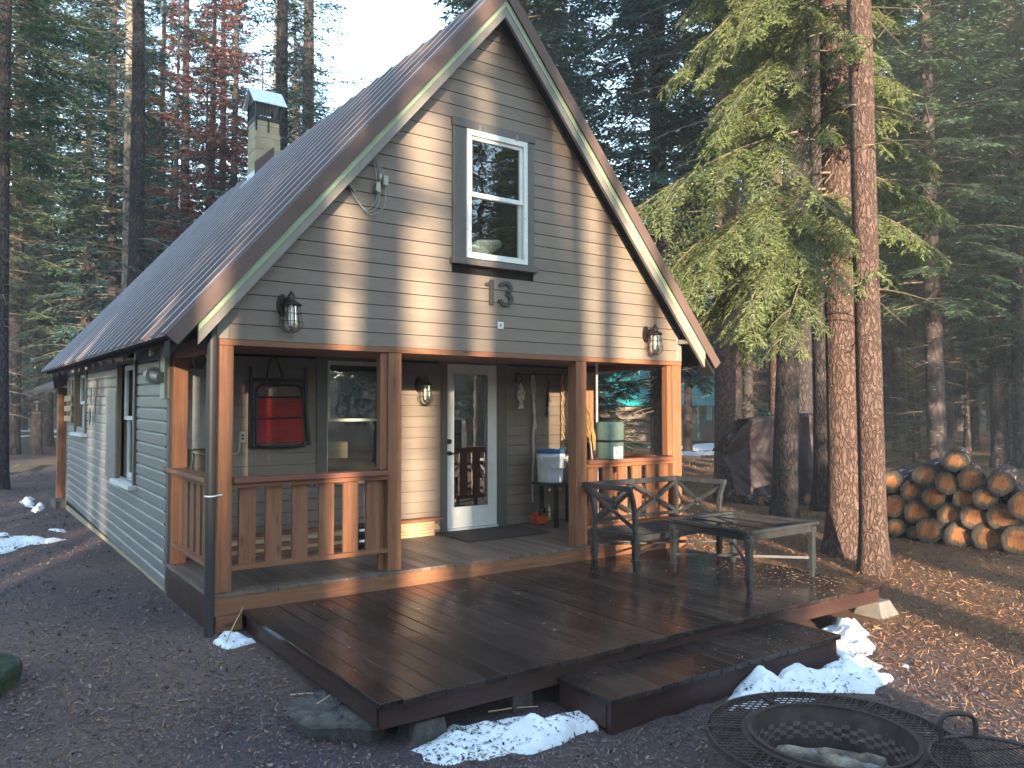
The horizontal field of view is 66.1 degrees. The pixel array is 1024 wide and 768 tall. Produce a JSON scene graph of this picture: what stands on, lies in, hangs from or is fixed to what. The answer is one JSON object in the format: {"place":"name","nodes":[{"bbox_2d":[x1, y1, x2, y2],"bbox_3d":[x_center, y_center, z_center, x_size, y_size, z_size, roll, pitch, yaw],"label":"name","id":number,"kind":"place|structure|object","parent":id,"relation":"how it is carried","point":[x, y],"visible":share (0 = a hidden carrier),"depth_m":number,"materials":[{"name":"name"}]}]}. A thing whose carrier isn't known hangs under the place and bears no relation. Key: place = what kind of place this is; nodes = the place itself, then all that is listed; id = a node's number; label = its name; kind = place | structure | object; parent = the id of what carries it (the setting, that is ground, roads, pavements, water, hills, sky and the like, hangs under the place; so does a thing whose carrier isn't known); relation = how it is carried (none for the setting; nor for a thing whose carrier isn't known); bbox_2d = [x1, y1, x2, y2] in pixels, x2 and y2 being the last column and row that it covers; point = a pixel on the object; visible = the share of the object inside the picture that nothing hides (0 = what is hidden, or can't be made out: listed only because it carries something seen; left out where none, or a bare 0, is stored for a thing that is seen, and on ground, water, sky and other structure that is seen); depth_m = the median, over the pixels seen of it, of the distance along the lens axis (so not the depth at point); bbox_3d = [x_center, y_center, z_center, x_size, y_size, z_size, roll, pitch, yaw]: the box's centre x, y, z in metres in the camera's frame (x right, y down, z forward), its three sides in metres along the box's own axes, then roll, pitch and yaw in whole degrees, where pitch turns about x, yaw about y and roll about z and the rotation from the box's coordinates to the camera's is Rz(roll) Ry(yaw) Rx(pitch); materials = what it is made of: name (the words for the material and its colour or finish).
{"place":"outdoors","nodes":[
{"label":"outdoors","id":0,"kind":"place"},
{"bbox_2d":[0,375,1023,767],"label":"ground","id":1,"kind":"structure","parent":0,"point":[384,749],"depth_m":5.66,"materials":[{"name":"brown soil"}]},
{"bbox_2d":[0,653,22,696],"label":"mossy rock","id":2,"kind":"object","parent":1,"relation":"on","point":[11,666],"visible":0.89,"depth_m":5.16,"materials":[{"name":"green stone"}]},
{"bbox_2d":[0,532,65,553],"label":"snow patch","id":3,"kind":"object","parent":1,"relation":"on","point":[23,540],"visible":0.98,"depth_m":10.84,"materials":[{"name":"white snow"}]},
{"bbox_2d":[28,411,43,454],"bbox_3d":[-20.627,2.334,34.101,0.624,2.370,0.620,-1,-2,15],"label":"cut trunk","id":4,"kind":"object","parent":1,"relation":"on","point":[36,439],"visible":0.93,"depth_m":33.94,"materials":[{"name":"brown plant"}]},
{"bbox_2d":[9,0,86,420],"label":"conifer","id":5,"kind":"object","parent":1,"relation":"on","point":[25,225],"visible":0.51,"depth_m":23.53,"materials":[{"name":"plant"}]},
{"bbox_2d":[9,1,104,446],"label":"conifer","id":6,"kind":"object","parent":1,"relation":"on","point":[48,425],"visible":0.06,"depth_m":40.28,"materials":[{"name":"green plant"}]},
{"bbox_2d":[9,0,107,454],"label":"conifer","id":7,"kind":"object","parent":1,"relation":"on","point":[17,293],"visible":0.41,"depth_m":33.41,"materials":[{"name":"green plant"}]},
{"bbox_2d":[0,0,117,489],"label":"conifer","id":8,"kind":"object","parent":1,"relation":"on","point":[60,36],"visible":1,"depth_m":18.70,"materials":[{"name":"green plant"}]},
{"bbox_2d":[9,0,151,403],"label":"conifer","id":9,"kind":"object","parent":1,"relation":"on","point":[70,327],"visible":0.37,"depth_m":33.77,"materials":[{"name":"plant"}]},
{"bbox_2d":[45,0,169,327],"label":"conifer","id":10,"kind":"object","parent":1,"relation":"on","point":[113,154],"visible":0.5,"depth_m":30.11,"materials":[{"name":"green plant"}]},
{"bbox_2d":[24,0,216,399],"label":"conifer","id":11,"kind":"object","parent":1,"relation":"on","point":[136,197],"visible":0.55,"depth_m":21.09,"materials":[{"name":"green plant"}]},
{"bbox_2d":[84,0,164,304],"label":"conifer","id":12,"kind":"object","parent":1,"relation":"on","point":[127,136],"visible":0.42,"depth_m":24.17,"materials":[{"name":"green plant"}]},
{"bbox_2d":[92,0,207,296],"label":"conifer","id":13,"kind":"object","parent":1,"relation":"on","point":[163,4],"visible":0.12,"depth_m":37.01,"materials":[{"name":"green plant"}]},
{"bbox_2d":[118,0,233,267],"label":"conifer","id":14,"kind":"object","parent":1,"relation":"on","point":[185,137],"visible":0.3,"depth_m":30.20,"materials":[{"name":"plant"}]},
{"bbox_2d":[144,0,214,268],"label":"conifer","id":15,"kind":"object","parent":1,"relation":"on","point":[174,195],"visible":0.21,"depth_m":28.04,"materials":[{"name":"plant"}]},
{"bbox_2d":[156,0,247,238],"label":"conifer","id":16,"kind":"object","parent":1,"relation":"on","point":[210,160],"visible":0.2,"depth_m":31.17,"materials":[{"name":"plant"}]},
{"bbox_2d":[145,0,260,261],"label":"conifer","id":17,"kind":"object","parent":1,"relation":"on","point":[242,40],"visible":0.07,"depth_m":36.23,"materials":[{"name":"red plant"}]},
{"bbox_2d":[180,0,266,223],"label":"conifer","id":18,"kind":"object","parent":1,"relation":"on","point":[234,117],"visible":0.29,"depth_m":30.11,"materials":[{"name":"plant"}]},
{"bbox_2d":[213,631,255,648],"bbox_3d":[-2.212,1.994,6.171,0.380,0.079,0.279,-2,-3,39],"label":"snow patch","id":19,"kind":"object","parent":1,"relation":"on","point":[236,639],"visible":0.98,"depth_m":6.10,"materials":[{"name":"white snow"}]},
{"bbox_2d":[184,0,355,224],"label":"conifer","id":20,"kind":"object","parent":1,"relation":"on","point":[281,53],"visible":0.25,"depth_m":22.75,"materials":[{"name":"plant"}]},
{"bbox_2d":[262,0,322,143],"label":"conifer","id":21,"kind":"object","parent":1,"relation":"on","point":[298,70],"visible":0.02,"depth_m":42.36,"materials":[{"name":"brown wood"}]},
{"bbox_2d":[243,0,372,141],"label":"conifer","id":22,"kind":"object","parent":1,"relation":"on","point":[308,88],"visible":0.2,"depth_m":27.28,"materials":[{"name":"plant"}]},
{"bbox_2d":[288,0,343,136],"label":"conifer","id":23,"kind":"object","parent":1,"relation":"on","point":[318,98],"visible":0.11,"depth_m":36.78,"materials":[{"name":"plant"}]},
{"bbox_2d":[287,689,386,742],"bbox_3d":[-1.042,2.038,4.770,0.523,0.157,0.752,3,-3,-55],"label":"flat rock","id":24,"kind":"object","parent":1,"relation":"on","point":[331,717],"visible":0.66,"depth_m":4.59,"materials":[{"name":"grey stone"}]},
{"bbox_2d":[22,0,720,633],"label":"cabin","id":25,"kind":"object","parent":1,"relation":"on","point":[466,128],"visible":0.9,"depth_m":8.29,"materials":[{"name":"paint"}]},
{"bbox_2d":[70,368,88,436],"bbox_3d":[-7.196,0.314,13.214,0.250,1.110,1.480,1,-2,-35],"label":"window","id":26,"kind":"structure","parent":25,"relation":"in","point":[80,383],"depth_m":13.68,"materials":[{"name":"paint"}]},
{"bbox_2d":[109,356,138,490],"bbox_3d":[-4.707,0.469,9.694,0.250,1.565,1.310,1,-2,-35],"label":"window","id":27,"kind":"structure","parent":25,"relation":"in","point":[130,395],"depth_m":10.08,"materials":[{"name":"paint"}]},
{"bbox_2d":[143,345,169,398],"bbox_3d":[-3.570,-0.148,7.891,0.176,0.602,0.560,1,-2,-35],"label":"electric meter","id":28,"kind":"object","parent":25,"relation":"attached to","point":[160,373],"visible":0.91,"depth_m":7.72,"materials":[{"name":"beige plastic"}]},
{"bbox_2d":[203,324,222,637],"bbox_3d":[-2.410,0.703,6.326,0.149,2.670,0.099,11,-11,-80],"label":"conduit riser","id":29,"kind":"object","parent":25,"relation":"attached to","point":[210,495],"visible":0.83,"depth_m":6.27,"materials":[{"name":"metal"}]},
{"bbox_2d":[187,354,239,468],"bbox_3d":[-3.063,0.660,8.045,0.571,1.996,0.108,1,-2,-35],"label":"breaker panel","id":30,"kind":"object","parent":25,"relation":"attached to","point":[196,408],"visible":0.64,"depth_m":7.92,"materials":[{"name":"grey metal"}]},
{"bbox_2d":[194,375,205,440],"bbox_3d":[-3.092,0.245,7.978,0.245,0.660,0.007,1,-2,-35],"label":"door","id":31,"kind":"structure","parent":30,"relation":"in","point":[200,381],"depth_m":7.93,"materials":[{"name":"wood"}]},
{"bbox_2d":[248,356,310,448],"bbox_3d":[-2.486,0.196,8.439,0.681,0.981,0.068,1,-2,-35],"label":"folding chair","id":32,"kind":"object","parent":25,"relation":"hanging from","point":[304,420],"visible":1,"depth_m":8.41,"materials":[{"name":"red fabric"}]},
{"bbox_2d":[276,291,302,332],"bbox_3d":[-1.876,-0.608,6.663,0.189,0.359,0.214,1,-2,-35],"label":"wall lamp","id":33,"kind":"object","parent":25,"relation":"attached to","point":[285,303],"visible":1,"depth_m":6.63,"materials":[{"name":"brown metal"}]},
{"bbox_2d":[314,357,381,486],"bbox_3d":[-1.793,0.404,9.024,0.990,1.490,0.085,1,-2,-35],"label":"window","id":34,"kind":"structure","parent":25,"relation":"in","point":[323,365],"depth_m":8.79,"materials":[{"name":"paint"}]},
{"bbox_2d":[447,364,496,528],"bbox_3d":[-0.496,0.771,9.897,0.749,2.030,0.109,1,-2,-35],"label":"door","id":35,"kind":"structure","parent":25,"relation":"in","point":[467,516],"depth_m":9.96,"materials":[{"name":"white paint"}]},
{"bbox_2d":[436,524,549,541],"bbox_3d":[-0.211,1.793,9.472,1.230,0.013,0.755,1,-2,-35],"label":"door mat","id":36,"kind":"object","parent":25,"relation":"on","point":[488,533],"depth_m":9.38,"materials":[{"name":"brown fabric"}]},
{"bbox_2d":[449,116,538,273],"bbox_3d":[-0.178,-1.904,8.027,1.050,1.460,0.100,1,-2,-35],"label":"window","id":37,"kind":"structure","parent":25,"relation":"in","point":[464,131],"depth_m":7.96,"materials":[{"name":"paint"}]},
{"bbox_2d":[531,479,568,527],"bbox_3d":[0.611,1.542,10.170,0.620,0.565,0.380,1,-2,-35],"label":"stool","id":38,"kind":"object","parent":25,"relation":"on","point":[565,482],"visible":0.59,"depth_m":10.07,"materials":[{"name":"black metal"}]},
{"bbox_2d":[535,449,565,482],"bbox_3d":[0.496,1.047,10.096,0.386,0.415,0.400,1,-2,-35],"label":"bucket","id":39,"kind":"object","parent":38,"relation":"on","point":[550,465],"visible":1,"depth_m":9.95,"materials":[{"name":"white plastic"}]},
{"bbox_2d":[9,137,989,431],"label":"distant forest","id":40,"kind":"object","parent":1,"relation":"on","point":[957,411],"visible":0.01,"depth_m":76.52,"materials":[{"name":"green plant"}]},
{"bbox_2d":[411,709,598,765],"bbox_3d":[-0.027,2.024,4.658,1.215,0.171,0.532,1,-2,-20],"label":"snow patch","id":41,"kind":"object","parent":1,"relation":"on","point":[530,733],"visible":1,"depth_m":4.57,"materials":[{"name":"white snow"}]},
{"bbox_2d":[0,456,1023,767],"bbox_3d":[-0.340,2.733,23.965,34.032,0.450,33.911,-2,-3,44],"label":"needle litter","id":42,"kind":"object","parent":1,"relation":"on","point":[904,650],"visible":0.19,"depth_m":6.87,"materials":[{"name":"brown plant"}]},
{"bbox_2d":[432,0,627,399],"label":"conifer","id":43,"kind":"object","parent":1,"relation":"on","point":[551,31],"visible":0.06,"depth_m":21.69,"materials":[{"name":"green plant"}]},
{"bbox_2d":[243,547,898,745],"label":"deck","id":44,"kind":"structure","parent":1,"relation":"on","point":[392,679],"depth_m":6.06,"materials":[{"name":"wood"}]},
{"bbox_2d":[582,476,726,569],"bbox_3d":[1.591,1.496,8.684,1.530,0.852,0.732,1,-2,-35],"label":"patio loveseat","id":45,"kind":"object","parent":44,"relation":"on","point":[635,533],"visible":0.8,"depth_m":8.65,"materials":[{"name":"grey wood"}]},
{"bbox_2d":[667,511,818,590],"bbox_3d":[2.274,1.621,7.802,1.121,0.541,1.092,1,-2,-35],"label":"patio table","id":46,"kind":"object","parent":44,"relation":"on","point":[698,523],"visible":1,"depth_m":7.71,"materials":[{"name":"grey wood"}]},
{"bbox_2d":[527,0,637,191],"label":"conifer","id":47,"kind":"object","parent":1,"relation":"on","point":[587,71],"visible":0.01,"depth_m":27.75,"materials":[{"name":"green plant"}]},
{"bbox_2d":[593,371,652,477],"bbox_3d":[2.487,-0.156,22.440,4.280,7.150,3.905,-1,-2,33],"label":"young fir","id":48,"kind":"object","parent":1,"relation":"on","point":[631,421],"visible":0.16,"depth_m":22.14,"materials":[{"name":"green plant"}]},
{"bbox_2d":[603,0,696,453],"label":"conifer","id":49,"kind":"object","parent":1,"relation":"on","point":[651,433],"visible":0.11,"depth_m":28.08,"materials":[{"name":"green plant"}]},
{"bbox_2d":[558,0,781,488],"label":"conifer","id":50,"kind":"object","parent":1,"relation":"on","point":[628,10],"visible":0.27,"depth_m":20.03,"materials":[{"name":"green plant"}]},
{"bbox_2d":[598,337,743,440],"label":"neighbour cabin","id":51,"kind":"object","parent":1,"relation":"on","point":[704,423],"visible":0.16,"depth_m":50.54,"materials":[{"name":"teal"}]},
{"bbox_2d":[647,6,711,451],"bbox_3d":[8.430,-9.611,38.456,4.847,26.950,4.823,0,-2,-13],"label":"conifer","id":52,"kind":"object","parent":1,"relation":"on","point":[687,441],"visible":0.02,"depth_m":37.81,"materials":[{"name":"green plant"}]},
{"bbox_2d":[557,620,840,735],"bbox_3d":[1.413,2.026,5.577,2.375,0.223,0.527,1,-2,-35],"label":"deck step","id":53,"kind":"object","parent":1,"relation":"on","point":[677,684],"visible":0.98,"depth_m":5.26,"materials":[{"name":"brown wood"}]},
{"bbox_2d":[620,0,809,499],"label":"fir tree","id":54,"kind":"object","parent":1,"relation":"on","point":[728,396],"visible":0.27,"depth_m":17.29,"materials":[{"name":"green plant"}]},
{"bbox_2d":[683,142,767,417],"bbox_3d":[8.201,-8.267,27.255,4.166,23.275,4.186,-2,-3,44],"label":"conifer","id":55,"kind":"object","parent":1,"relation":"on","point":[748,392],"visible":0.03,"depth_m":26.89,"materials":[{"name":"plant"}]},
{"bbox_2d":[712,413,812,497],"bbox_3d":[5.347,1.575,16.627,2.052,1.920,0.944,0,-2,2],"label":"tarp","id":56,"kind":"object","parent":1,"relation":"on","point":[747,455],"visible":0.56,"depth_m":16.26,"materials":[{"name":"grey plastic"}]},
{"bbox_2d":[665,0,906,417],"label":"fir tree","id":57,"kind":"object","parent":1,"relation":"on","point":[772,376],"visible":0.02,"depth_m":20.63,"materials":[{"name":"green plant"}]},
{"bbox_2d":[677,0,904,517],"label":"fir tree","id":58,"kind":"object","parent":1,"relation":"on","point":[784,499],"visible":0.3,"depth_m":14.32,"materials":[{"name":"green plant"}]},
{"bbox_2d":[635,0,957,558],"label":"fir tree","id":59,"kind":"object","parent":1,"relation":"on","point":[769,303],"visible":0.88,"depth_m":10.42,"materials":[{"name":"green plant"}]},
{"bbox_2d":[683,0,916,511],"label":"fir tree","id":60,"kind":"object","parent":1,"relation":"on","point":[818,500],"visible":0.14,"depth_m":15.32,"materials":[{"name":"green plant"}]},
{"bbox_2d":[690,13,926,412],"bbox_3d":[8.098,-11.017,22.267,6.256,28.418,5.881,-1,-2,23],"label":"fir tree","id":61,"kind":"object","parent":1,"relation":"on","point":[805,394],"visible":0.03,"depth_m":21.77,"materials":[{"name":"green plant"}]},
{"bbox_2d":[727,653,892,708],"bbox_3d":[2.145,2.028,5.479,1.680,0.214,0.600,1,-2,-35],"label":"snow patch","id":62,"kind":"object","parent":1,"relation":"on","point":[859,673],"visible":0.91,"depth_m":5.41,"materials":[{"name":"white snow"}]},
{"bbox_2d":[706,691,974,767],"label":"fire pit","id":63,"kind":"object","parent":1,"relation":"on","point":[802,708],"visible":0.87,"depth_m":4.31,"materials":[{"name":"metal"}]},
{"bbox_2d":[776,745,866,767],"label":"charred log","id":64,"kind":"object","parent":63,"relation":"on","point":[832,758],"visible":0.62,"depth_m":3.96,"materials":[{"name":"grey wood"}]},
{"bbox_2d":[817,747,886,766],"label":"charred log","id":65,"kind":"object","parent":63,"relation":"in","point":[867,757],"visible":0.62,"depth_m":4.12,"materials":[{"name":"grey wood"}]},
{"bbox_2d":[926,711,1023,767],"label":"grill grate","id":66,"kind":"object","parent":63,"relation":"on","point":[942,738],"visible":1,"depth_m":3.76,"materials":[{"name":"metal"}]},
{"bbox_2d":[821,617,874,656],"bbox_3d":[2.815,2.093,6.619,0.514,0.159,1.044,-1,-2,31],"label":"snow patch","id":67,"kind":"object","parent":1,"relation":"on","point":[850,631],"visible":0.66,"depth_m":6.55,"materials":[{"name":"white snow"}]},
{"bbox_2d":[805,16,944,343],"bbox_3d":[13.583,-12.111,31.754,6.956,31.327,6.993,1,-2,-21],"label":"conifer","id":68,"kind":"object","parent":1,"relation":"on","point":[894,330],"visible":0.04,"depth_m":30.83,"materials":[{"name":"green plant"}]},
{"bbox_2d":[807,0,945,576],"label":"fir tree","id":69,"kind":"object","parent":1,"relation":"on","point":[873,554],"visible":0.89,"depth_m":9.37,"materials":[{"name":"brown plant"}]},
{"bbox_2d":[888,513,909,536],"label":"log","id":70,"kind":"object","parent":1,"relation":"on","point":[897,526],"visible":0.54,"depth_m":11.84,"materials":[{"name":"brown wood"}]},
{"bbox_2d":[886,490,907,516],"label":"log","id":71,"kind":"object","parent":70,"relation":"on","point":[896,502],"visible":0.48,"depth_m":11.85,"materials":[{"name":"brown wood"}]},
{"bbox_2d":[886,465,915,492],"bbox_3d":[6.246,1.513,12.647,0.319,0.339,1.700,-1,-2,35],"label":"log","id":72,"kind":"object","parent":71,"relation":"on","point":[896,478],"visible":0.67,"depth_m":11.96,"materials":[{"name":"brown wood"}]},
{"bbox_2d":[881,172,923,440],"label":"conifer","id":73,"kind":"object","parent":1,"relation":"on","point":[886,401],"visible":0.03,"depth_m":51.54,"materials":[{"name":"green plant"}]},
{"bbox_2d":[906,523,917,538],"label":"log","id":74,"kind":"object","parent":1,"relation":"on","point":[910,531],"visible":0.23,"depth_m":11.70,"materials":[{"name":"brown wood"}]},
{"bbox_2d":[903,498,932,524],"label":"log","id":75,"kind":"object","parent":74,"relation":"on","point":[916,511],"visible":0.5,"depth_m":11.65,"materials":[{"name":"brown wood"}]},
{"bbox_2d":[880,11,951,456],"bbox_3d":[16.723,-6.364,33.397,3.525,19.600,3.508,0,-2,-13],"label":"conifer","id":76,"kind":"object","parent":1,"relation":"on","point":[910,332],"visible":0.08,"depth_m":33.08,"materials":[{"name":"green wood"}]},
{"bbox_2d":[874,1,958,451],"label":"conifer","id":77,"kind":"object","parent":1,"relation":"on","point":[895,395],"visible":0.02,"depth_m":38.38,"materials":[{"name":"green plant"}]},
{"bbox_2d":[884,337,956,466],"bbox_3d":[14.059,0.845,27.432,2.704,4.950,2.963,-1,-2,27],"label":"young fir","id":78,"kind":"object","parent":1,"relation":"on","point":[913,451],"visible":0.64,"depth_m":27.30,"materials":[{"name":"green plant"}]},
{"bbox_2d":[915,510,945,543],"bbox_3d":[6.534,2.159,12.113,0.392,0.377,1.700,-1,-2,34],"label":"log","id":79,"kind":"object","parent":1,"relation":"on","point":[931,529],"visible":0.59,"depth_m":11.42,"materials":[{"name":"brown wood"}]},
{"bbox_2d":[882,0,1006,450],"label":"conifer","id":80,"kind":"object","parent":1,"relation":"on","point":[947,386],"visible":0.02,"depth_m":34.31,"materials":[{"name":"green plant"}]},
{"bbox_2d":[873,0,1023,461],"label":"conifer","id":81,"kind":"object","parent":1,"relation":"on","point":[928,108],"visible":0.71,"depth_m":24.20,"materials":[{"name":"green plant"}]},
{"bbox_2d":[943,521,972,547],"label":"log","id":82,"kind":"object","parent":1,"relation":"on","point":[957,534],"visible":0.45,"depth_m":11.16,"materials":[{"name":"brown wood"}]},
{"bbox_2d":[936,496,960,526],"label":"log","id":83,"kind":"object","parent":82,"relation":"on","point":[948,512],"visible":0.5,"depth_m":11.31,"materials":[{"name":"brown wood"}]},
{"bbox_2d":[921,485,953,509],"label":"log","id":84,"kind":"object","parent":83,"relation":"on","point":[932,497],"visible":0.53,"depth_m":11.44,"materials":[{"name":"brown wood"}]},
{"bbox_2d":[912,457,943,487],"bbox_3d":[6.579,1.379,12.326,0.383,0.366,1.800,-1,-2,33],"label":"log","id":85,"kind":"object","parent":84,"relation":"on","point":[925,474],"visible":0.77,"depth_m":11.59,"materials":[{"name":"brown wood"}]},
{"bbox_2d":[899,1,1023,450],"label":"conifer","id":86,"kind":"object","parent":1,"relation":"on","point":[971,439],"visible":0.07,"depth_m":38.19,"materials":[{"name":"green plant"}]},
{"bbox_2d":[902,0,1023,467],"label":"conifer","id":87,"kind":"object","parent":1,"relation":"on","point":[1000,450],"visible":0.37,"depth_m":26.59,"materials":[{"name":"green plant"}]},
{"bbox_2d":[939,0,1023,468],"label":"conifer","id":88,"kind":"object","parent":1,"relation":"on","point":[1015,271],"visible":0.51,"depth_m":26.01,"materials":[{"name":"green plant"}]},
{"bbox_2d":[971,523,1002,550],"bbox_3d":[7.062,2.155,11.690,0.430,0.425,1.900,-1,-2,30],"label":"log","id":89,"kind":"object","parent":1,"relation":"on","point":[984,536],"visible":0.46,"depth_m":10.88,"materials":[{"name":"brown wood"}]},
{"bbox_2d":[959,504,987,529],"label":"log","id":90,"kind":"object","parent":89,"relation":"on","point":[971,516],"visible":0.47,"depth_m":10.98,"materials":[{"name":"brown wood"}]},
{"bbox_2d":[952,488,973,508],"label":"log","id":91,"kind":"object","parent":90,"relation":"on","point":[961,498],"visible":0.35,"depth_m":11.14,"materials":[{"name":"brown wood"}]},
{"bbox_2d":[934,468,959,494],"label":"log","id":92,"kind":"object","parent":91,"relation":"on","point":[945,481],"visible":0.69,"depth_m":11.25,"materials":[{"name":"brown wood"}]},
{"bbox_2d":[956,461,985,491],"bbox_3d":[6.860,1.376,11.781,0.358,0.345,1.700,-1,-2,29],"label":"log","id":93,"kind":"object","parent":91,"relation":"on","point":[971,477],"visible":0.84,"depth_m":11.05,"materials":[{"name":"brown wood"}]},
{"bbox_2d":[943,447,971,471],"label":"log","id":94,"kind":"object","parent":93,"relation":"on","point":[956,459],"visible":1,"depth_m":11.22,"materials":[{"name":"brown wood"}]},
{"bbox_2d":[972,478,998,509],"bbox_3d":[6.950,1.598,11.547,0.325,0.313,1.700,-1,-2,31],"label":"log","id":95,"kind":"object","parent":90,"relation":"on","point":[983,497],"visible":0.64,"depth_m":10.83,"materials":[{"name":"brown wood"}]},
{"bbox_2d":[986,496,1018,531],"bbox_3d":[7.146,1.846,11.438,0.386,0.381,1.700,-1,-2,33],"label":"log","id":96,"kind":"object","parent":89,"relation":"on","point":[999,517],"visible":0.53,"depth_m":10.74,"materials":[{"name":"brown wood"}]},
{"bbox_2d":[1002,481,1023,519],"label":"log","id":97,"kind":"object","parent":96,"relation":"on","point":[1014,500],"visible":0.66,"depth_m":10.54,"materials":[{"name":"brown wood"}]},
{"bbox_2d":[986,464,1018,496],"bbox_3d":[7.120,1.382,11.389,0.347,0.334,1.800,-1,-2,34],"label":"log","id":98,"kind":"object","parent":97,"relation":"on","point":[1001,480],"visible":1,"depth_m":10.67,"materials":[{"name":"brown wood"}]},
{"bbox_2d":[1000,519,1023,555],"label":"log","id":99,"kind":"object","parent":1,"relation":"on","point":[1012,539],"visible":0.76,"depth_m":10.54,"materials":[{"name":"brown wood"}]},
{"bbox_2d":[10,0,1022,367],"label":"sky","id":100,"kind":"structure","parent":0,"point":[383,32],"materials":[{"name":"white"}]},
{"bbox_2d":[596,422,623,458],"bbox_3d":[1.112,0.638,8.930,0.316,0.418,0.320,1,-2,-35],"label":"propane tank","id":101,"kind":"object","parent":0,"point":[609,440],"visible":1,"depth_m":8.79,"materials":[{"name":"green plastic"}]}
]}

